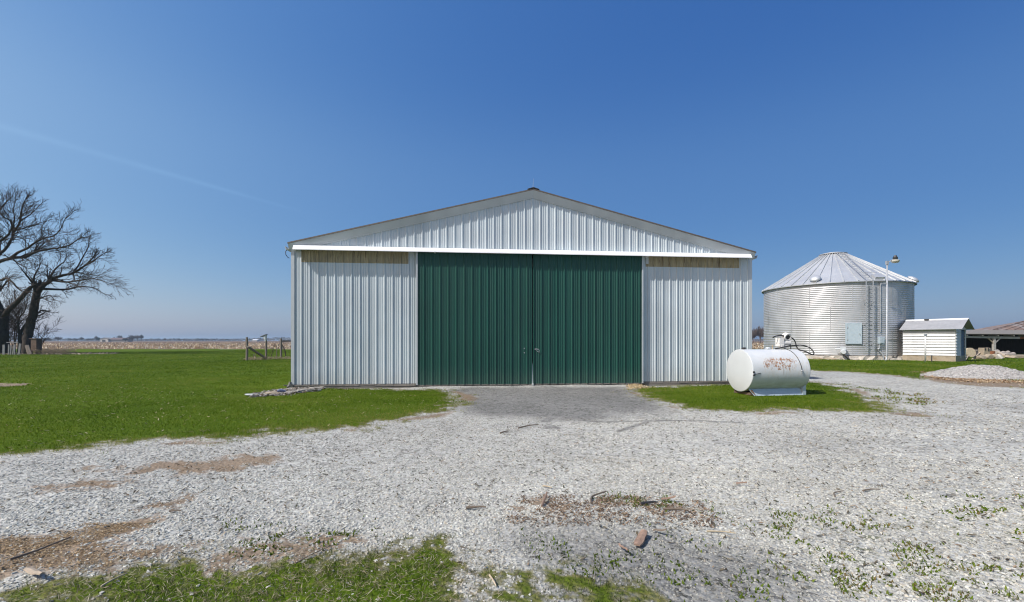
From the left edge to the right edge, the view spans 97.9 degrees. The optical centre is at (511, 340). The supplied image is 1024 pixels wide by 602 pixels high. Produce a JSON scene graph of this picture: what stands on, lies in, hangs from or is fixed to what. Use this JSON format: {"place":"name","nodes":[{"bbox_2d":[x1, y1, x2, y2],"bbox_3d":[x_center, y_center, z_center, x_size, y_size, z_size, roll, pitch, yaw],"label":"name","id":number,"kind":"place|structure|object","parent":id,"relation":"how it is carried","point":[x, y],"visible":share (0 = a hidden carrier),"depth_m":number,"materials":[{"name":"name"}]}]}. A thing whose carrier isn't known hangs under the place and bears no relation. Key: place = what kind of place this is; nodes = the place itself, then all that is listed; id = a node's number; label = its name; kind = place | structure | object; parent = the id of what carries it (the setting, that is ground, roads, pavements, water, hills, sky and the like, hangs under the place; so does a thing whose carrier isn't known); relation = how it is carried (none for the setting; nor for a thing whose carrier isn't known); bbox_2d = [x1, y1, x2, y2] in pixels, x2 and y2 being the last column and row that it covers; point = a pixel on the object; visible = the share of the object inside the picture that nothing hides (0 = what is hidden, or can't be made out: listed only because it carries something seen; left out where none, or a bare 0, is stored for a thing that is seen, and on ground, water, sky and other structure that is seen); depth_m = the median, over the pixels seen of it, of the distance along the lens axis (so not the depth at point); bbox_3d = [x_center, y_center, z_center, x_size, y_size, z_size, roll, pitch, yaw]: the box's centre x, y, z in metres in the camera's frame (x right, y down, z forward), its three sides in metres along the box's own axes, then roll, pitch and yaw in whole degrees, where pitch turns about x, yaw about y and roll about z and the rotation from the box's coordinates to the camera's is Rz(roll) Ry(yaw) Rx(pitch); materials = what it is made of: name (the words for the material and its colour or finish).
{"place":"outdoors","nodes":[
{"label":"outdoors","id":0,"kind":"place"},
{"bbox_2d":[0,341,1023,601],"bbox_3d":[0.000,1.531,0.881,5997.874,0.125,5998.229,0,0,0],"label":"ground","id":1,"kind":"structure","parent":0,"point":[556,403],"depth_m":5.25,"materials":[{"name":"grey gravel"}]},
{"bbox_2d":[2,290,23,340],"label":"bare sapling","id":2,"kind":"object","parent":1,"relation":"on","point":[13,323],"visible":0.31,"depth_m":51.24,"materials":[{"name":"brown plant"}]},
{"bbox_2d":[7,286,40,352],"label":"bare sapling","id":3,"kind":"object","parent":1,"relation":"on","point":[16,308],"visible":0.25,"depth_m":52.22,"materials":[{"name":"brown plant"}]},
{"bbox_2d":[0,288,49,352],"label":"bare tree","id":4,"kind":"object","parent":1,"relation":"on","point":[19,331],"visible":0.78,"depth_m":50.05,"materials":[{"name":"brown plant"}]},
{"bbox_2d":[23,567,44,574],"bbox_3d":[-3.059,1.473,2.856,0.255,0.040,0.046,0,0,27],"label":"bark piece","id":5,"kind":"object","parent":1,"relation":"on","point":[30,571],"visible":1,"depth_m":2.85,"materials":[{"name":"brown wood"}]},
{"bbox_2d":[29,338,42,353],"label":"rusty bin","id":6,"kind":"object","parent":1,"relation":"on","point":[36,343],"visible":0.84,"depth_m":48.71,"materials":[{"name":"brown metal"}]},
{"bbox_2d":[10,536,71,560],"bbox_3d":[-3.387,1.497,3.223,0.036,0.018,0.357,0,0,13],"label":"stick","id":7,"kind":"object","parent":1,"relation":"on","point":[24,554],"visible":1,"depth_m":3.17,"materials":[{"name":"brown wood"}]},
{"bbox_2d":[31,316,64,351],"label":"bare sapling","id":8,"kind":"object","parent":1,"relation":"on","point":[45,328],"visible":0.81,"depth_m":51.15,"materials":[{"name":"grey plant"}]},
{"bbox_2d":[0,182,98,353],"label":"bare tree","id":9,"kind":"object","parent":1,"relation":"on","point":[4,325],"visible":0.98,"depth_m":48.50,"materials":[{"name":"brown plant"}]},
{"bbox_2d":[31,348,76,353],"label":"dead brush","id":10,"kind":"object","parent":1,"relation":"on","point":[51,351],"visible":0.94,"depth_m":49.30,"materials":[{"name":"brown plant"}]},
{"bbox_2d":[2,352,117,354],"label":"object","id":11,"kind":"object","parent":1,"relation":"on","point":[68,353],"visible":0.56,"depth_m":49.40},
{"bbox_2d":[8,225,134,353],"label":"bare tree","id":12,"kind":"object","parent":1,"relation":"on","point":[29,328],"visible":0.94,"depth_m":49.36,"materials":[{"name":"brown plant"}]},
{"bbox_2d":[0,522,224,574],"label":"chaff","id":13,"kind":"object","parent":1,"relation":"on","point":[75,540],"visible":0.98,"depth_m":3.27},
{"bbox_2d":[100,573,126,587],"bbox_3d":[-2.495,1.497,2.793,0.019,0.013,0.159,0,0,8],"label":"stick","id":14,"kind":"object","parent":1,"relation":"on","point":[104,584],"visible":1,"depth_m":2.77,"materials":[{"name":"beige wood"}]},
{"bbox_2d":[100,337,132,341],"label":"farmhouse","id":15,"kind":"object","parent":1,"relation":"on","point":[114,339],"visible":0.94,"depth_m":600.00,"materials":[{"name":"metal"}]},
{"bbox_2d":[4,383,436,449],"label":"lawn flecks","id":16,"kind":"object","parent":1,"relation":"on","point":[156,411],"visible":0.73,"depth_m":9.57,"materials":[{"name":"green plant"}]},
{"bbox_2d":[246,337,247,359],"bbox_3d":[-19.909,0.674,33.500,0.184,1.853,0.170,0,0,0],"label":"fence post","id":17,"kind":"object","parent":1,"relation":"on","point":[246,348],"visible":0.71,"depth_m":33.42,"materials":[{"name":"grey wood"}]},
{"bbox_2d":[247,346,265,358],"bbox_3d":[-19.608,0.930,34.300,0.120,1.048,1.891,0,0,11],"label":"diagonal brace","id":18,"kind":"object","parent":17,"relation":"attached to","point":[255,351],"visible":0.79,"depth_m":34.14,"materials":[{"name":"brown wood"}]},
{"bbox_2d":[0,536,501,601],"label":"lawn thatch","id":19,"kind":"object","parent":1,"relation":"on","point":[302,570],"visible":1,"depth_m":2.83,"materials":[{"name":"plant"}]},
{"bbox_2d":[265,340,266,356],"bbox_3d":[-19.580,0.745,35.500,0.164,1.713,0.150,0,0,0],"label":"fence post","id":20,"kind":"object","parent":1,"relation":"on","point":[266,348],"visible":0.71,"depth_m":35.45,"materials":[{"name":"grey wood"}]},
{"bbox_2d":[243,356,290,359],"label":"fence weeds","id":21,"kind":"object","parent":1,"relation":"on","point":[267,358],"visible":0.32,"depth_m":34.80,"materials":[{"name":"plant"}]},
{"bbox_2d":[280,338,281,356],"bbox_3d":[-19.417,0.706,37.500,0.184,1.789,0.170,0,0,0],"label":"fence post","id":22,"kind":"object","parent":1,"relation":"on","point":[280,347],"visible":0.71,"depth_m":37.43,"materials":[{"name":"grey wood"}]},
{"bbox_2d":[249,386,323,397],"bbox_3d":[-6.595,1.507,13.096,1.332,0.182,2.806,0,0,0],"label":"rubble grit","id":23,"kind":"object","parent":1,"relation":"on","point":[292,389],"visible":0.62,"depth_m":12.53,"materials":[{"name":"grey stone"}]},
{"bbox_2d":[295,388,320,391],"bbox_3d":[-6.067,1.488,13.198,0.806,0.146,0.165,0,0,-24],"label":"rubble stone","id":24,"kind":"object","parent":1,"relation":"on","point":[311,390],"visible":0.62,"depth_m":13.17,"materials":[{"name":"grey stone"}]},
{"bbox_2d":[295,545,332,563],"bbox_3d":[-1.393,1.502,3.146,0.020,0.009,0.309,0,0,28],"label":"stick","id":25,"kind":"object","parent":1,"relation":"on","point":[312,553],"visible":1,"depth_m":3.13,"materials":[{"name":"brown wood"}]},
{"bbox_2d":[0,529,672,601],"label":"foreground grass","id":26,"kind":"structure","parent":1,"relation":"on","point":[255,581],"depth_m":2.78,"materials":[{"name":"green plant"}]},
{"bbox_2d":[9,337,763,340],"bbox_3d":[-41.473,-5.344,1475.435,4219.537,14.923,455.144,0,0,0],"label":"wood","id":27,"kind":"object","parent":1,"relation":"on","point":[249,339],"visible":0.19,"depth_m":1338.84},
{"bbox_2d":[12,342,763,348],"bbox_3d":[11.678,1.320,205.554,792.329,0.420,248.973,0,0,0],"label":"corn stubble","id":28,"kind":"object","parent":1,"relation":"on","point":[234,346],"visible":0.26,"depth_m":111.75,"materials":[{"name":"beige plant"}]},
{"bbox_2d":[466,506,485,508],"bbox_3d":[-0.321,1.488,3.983,0.180,0.024,0.024,0,0,-6],"label":"stick","id":29,"kind":"object","parent":1,"relation":"on","point":[468,507],"visible":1,"depth_m":3.98,"materials":[{"name":"wood"}]},
{"bbox_2d":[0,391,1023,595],"bbox_3d":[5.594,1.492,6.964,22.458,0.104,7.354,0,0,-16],"label":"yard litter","id":30,"kind":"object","parent":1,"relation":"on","point":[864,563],"visible":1,"depth_m":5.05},
{"bbox_2d":[283,187,757,388],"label":"white barn","id":31,"kind":"structure","parent":1,"relation":"on","point":[533,286],"depth_m":15.09,"materials":[{"name":"metal"}]},
{"bbox_2d":[416,252,531,385],"bbox_3d":[-1.246,-0.722,14.953,3.864,4.437,0.111,0,0,-5],"label":"sliding door","id":32,"kind":"structure","parent":31,"relation":"in","point":[474,310],"depth_m":14.92,"materials":[{"name":"green metal"}]},
{"bbox_2d":[533,254,642,384],"bbox_3d":[2.630,-0.722,15.322,3.877,4.437,0.160,0,0,-5],"label":"sliding door","id":33,"kind":"structure","parent":31,"relation":"in","point":[588,309],"depth_m":15.32,"materials":[{"name":"green metal"}]},
{"bbox_2d":[541,492,547,505],"bbox_3d":[0.299,1.461,4.121,0.024,0.044,0.277,0,0,14],"label":"bark piece","id":34,"kind":"object","parent":1,"relation":"on","point":[543,501],"visible":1,"depth_m":4.10,"materials":[{"name":"brown wood"}]},
{"bbox_2d":[590,491,606,503],"bbox_3d":[0.794,1.475,4.217,0.075,0.022,0.391,0,0,32],"label":"stick","id":35,"kind":"object","parent":1,"relation":"on","point":[592,496],"visible":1,"depth_m":4.24,"materials":[{"name":"wood"}]},
{"bbox_2d":[183,383,1023,601],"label":"weeds","id":36,"kind":"object","parent":1,"relation":"on","point":[914,588],"visible":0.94,"depth_m":3.14,"materials":[{"name":"green plant"}]},
{"bbox_2d":[505,493,722,527],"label":"wood litter","id":37,"kind":"object","parent":1,"relation":"on","point":[614,514],"visible":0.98,"depth_m":3.87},
{"bbox_2d":[640,501,657,504],"bbox_3d":[1.249,1.473,4.057,0.164,0.024,0.025,0,0,-12],"label":"stick","id":38,"kind":"object","parent":37,"relation":"on","point":[644,502],"visible":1,"depth_m":4.05,"materials":[{"name":"wood"}]},
{"bbox_2d":[634,529,647,545],"bbox_3d":[0.962,1.472,3.336,0.072,0.050,0.196,0,0,32],"label":"bark piece","id":39,"kind":"object","parent":1,"relation":"on","point":[639,540],"visible":1,"depth_m":3.33,"materials":[{"name":"wood"}]},
{"bbox_2d":[663,508,688,510],"bbox_3d":[1.432,1.473,3.894,0.214,0.022,0.024,0,0,9],"label":"stick","id":40,"kind":"object","parent":1,"relation":"on","point":[675,509],"visible":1,"depth_m":3.89,"materials":[{"name":"brown wood"}]},
{"bbox_2d":[707,530,735,533],"bbox_3d":[1.642,1.502,3.503,0.213,0.013,0.019,0,0,10],"label":"stick","id":41,"kind":"object","parent":1,"relation":"on","point":[719,531],"visible":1,"depth_m":3.51,"materials":[{"name":"beige wood"}]},
{"bbox_2d":[752,329,759,342],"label":"tree","id":42,"kind":"object","parent":1,"relation":"on","point":[757,332],"visible":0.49,"depth_m":288.65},
{"bbox_2d":[753,326,763,342],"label":"tree","id":43,"kind":"object","parent":1,"relation":"on","point":[761,329],"visible":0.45,"depth_m":299.11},
{"bbox_2d":[726,332,814,395],"bbox_3d":[7.373,0.640,12.577,2.103,1.747,1.214,0,0,-8],"label":"fuel tank","id":44,"kind":"object","parent":1,"relation":"on","point":[769,371],"visible":1,"depth_m":12.15,"materials":[{"name":"white metal"}]},
{"bbox_2d":[762,252,918,359],"bbox_3d":[28.640,-3.160,39.779,11.626,9.440,11.468,0,0,0],"label":"grain bin","id":45,"kind":"object","parent":1,"relation":"on","point":[829,304],"visible":0.86,"depth_m":35.47,"materials":[{"name":"metal"}]},
{"bbox_2d":[845,323,861,343],"bbox_3d":[26.574,-0.558,34.686,1.040,1.641,0.191,0,0,22],"label":"hatch door","id":46,"kind":"structure","parent":45,"relation":"in","point":[853,331],"depth_m":34.69,"materials":[{"name":"metal"}]},
{"bbox_2d":[881,255,899,359],"bbox_3d":[28.487,-2.457,33.600,1.336,7.967,0.560,0,0,0],"label":"yard lamp","id":47,"kind":"object","parent":1,"relation":"on","point":[895,259],"visible":0.99,"depth_m":33.55,"materials":[{"name":"metal"}]},
{"bbox_2d":[924,334,926,361],"bbox_3d":[28.928,0.540,31.200,0.150,2.020,0.120,0,0,0],"label":"pipe post","id":48,"kind":"object","parent":1,"relation":"on","point":[925,335],"visible":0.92,"depth_m":31.16,"materials":[{"name":"white metal"}]},
{"bbox_2d":[899,318,974,361],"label":"shed","id":49,"kind":"structure","parent":1,"relation":"on","point":[945,339],"depth_m":32.46,"materials":[{"name":"white"}]},
{"bbox_2d":[960,329,965,357],"bbox_3d":[32.573,0.198,32.233,1.100,2.105,0.087,0,0,-31],"label":"shed door","id":50,"kind":"structure","parent":49,"relation":"in","point":[962,332],"depth_m":32.32,"materials":[{"name":"white"}]},
{"bbox_2d":[913,371,1023,383],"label":"dead leaves","id":51,"kind":"object","parent":1,"relation":"on","point":[978,380],"visible":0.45,"depth_m":16.71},
{"bbox_2d":[966,348,975,357],"bbox_3d":[36.605,0.992,35.798,0.800,0.850,0.621,0,0,0],"label":"cut log","id":52,"kind":"object","parent":1,"relation":"on","point":[970,352],"visible":0.54,"depth_m":35.56,"materials":[{"name":"beige wood"}]},
{"bbox_2d":[920,364,1023,379],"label":"gravel heap","id":53,"kind":"object","parent":1,"relation":"on","point":[989,372],"visible":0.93,"depth_m":17.99,"materials":[{"name":"gravel"}]},
{"bbox_2d":[975,355,985,358],"bbox_3d":[37.414,1.386,35.590,0.771,0.446,0.490,0,0,0],"label":"stone block","id":54,"kind":"object","parent":1,"relation":"on","point":[981,357],"depth_m":35.44,"materials":[{"name":"beige stone"}]},
{"bbox_2d":[978,348,989,354],"bbox_3d":[38.526,1.080,36.377,0.561,0.980,0.495,0,0,0],"label":"concrete block","id":55,"kind":"object","parent":1,"relation":"on","point":[983,351],"depth_m":36.17,"materials":[{"name":"concrete"}]},
{"bbox_2d":[985,354,993,358],"bbox_3d":[38.596,1.361,36.177,0.849,0.601,0.383,0,0,-6],"label":"stone block","id":56,"kind":"object","parent":1,"relation":"on","point":[989,356],"depth_m":36.01,"materials":[{"name":"beige stone"}]},
{"bbox_2d":[966,321,1023,352],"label":"open barn","id":57,"kind":"structure","parent":1,"relation":"on","point":[1007,337],"depth_m":52.95,"materials":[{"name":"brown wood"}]},
{"bbox_2d":[995,354,1003,358],"bbox_3d":[39.588,1.341,36.226,0.311,0.557,0.532,0,0,0],"label":"stone block","id":58,"kind":"object","parent":1,"relation":"on","point":[999,356],"depth_m":36.13,"materials":[{"name":"stone"}]},
{"bbox_2d":[1002,355,1023,357],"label":"concrete slab","id":59,"kind":"structure","parent":1,"relation":"on","point":[1013,356],"depth_m":37.60,"materials":[{"name":"beige concrete"}]},
{"bbox_2d":[0,350,1023,461],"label":"lawn grass","id":60,"kind":"structure","parent":0,"point":[656,393],"depth_m":11.69,"materials":[{"name":"green plant"}]},
{"bbox_2d":[0,0,1023,340],"label":"sky","id":61,"kind":"structure","parent":0,"point":[198,140],"materials":[{"name":"blue"}]},
{"bbox_2d":[626,384,655,388],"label":"dry grass","id":62,"kind":"structure","parent":0,"point":[631,386],"depth_m":14.18,"materials":[{"name":"beige plant"}]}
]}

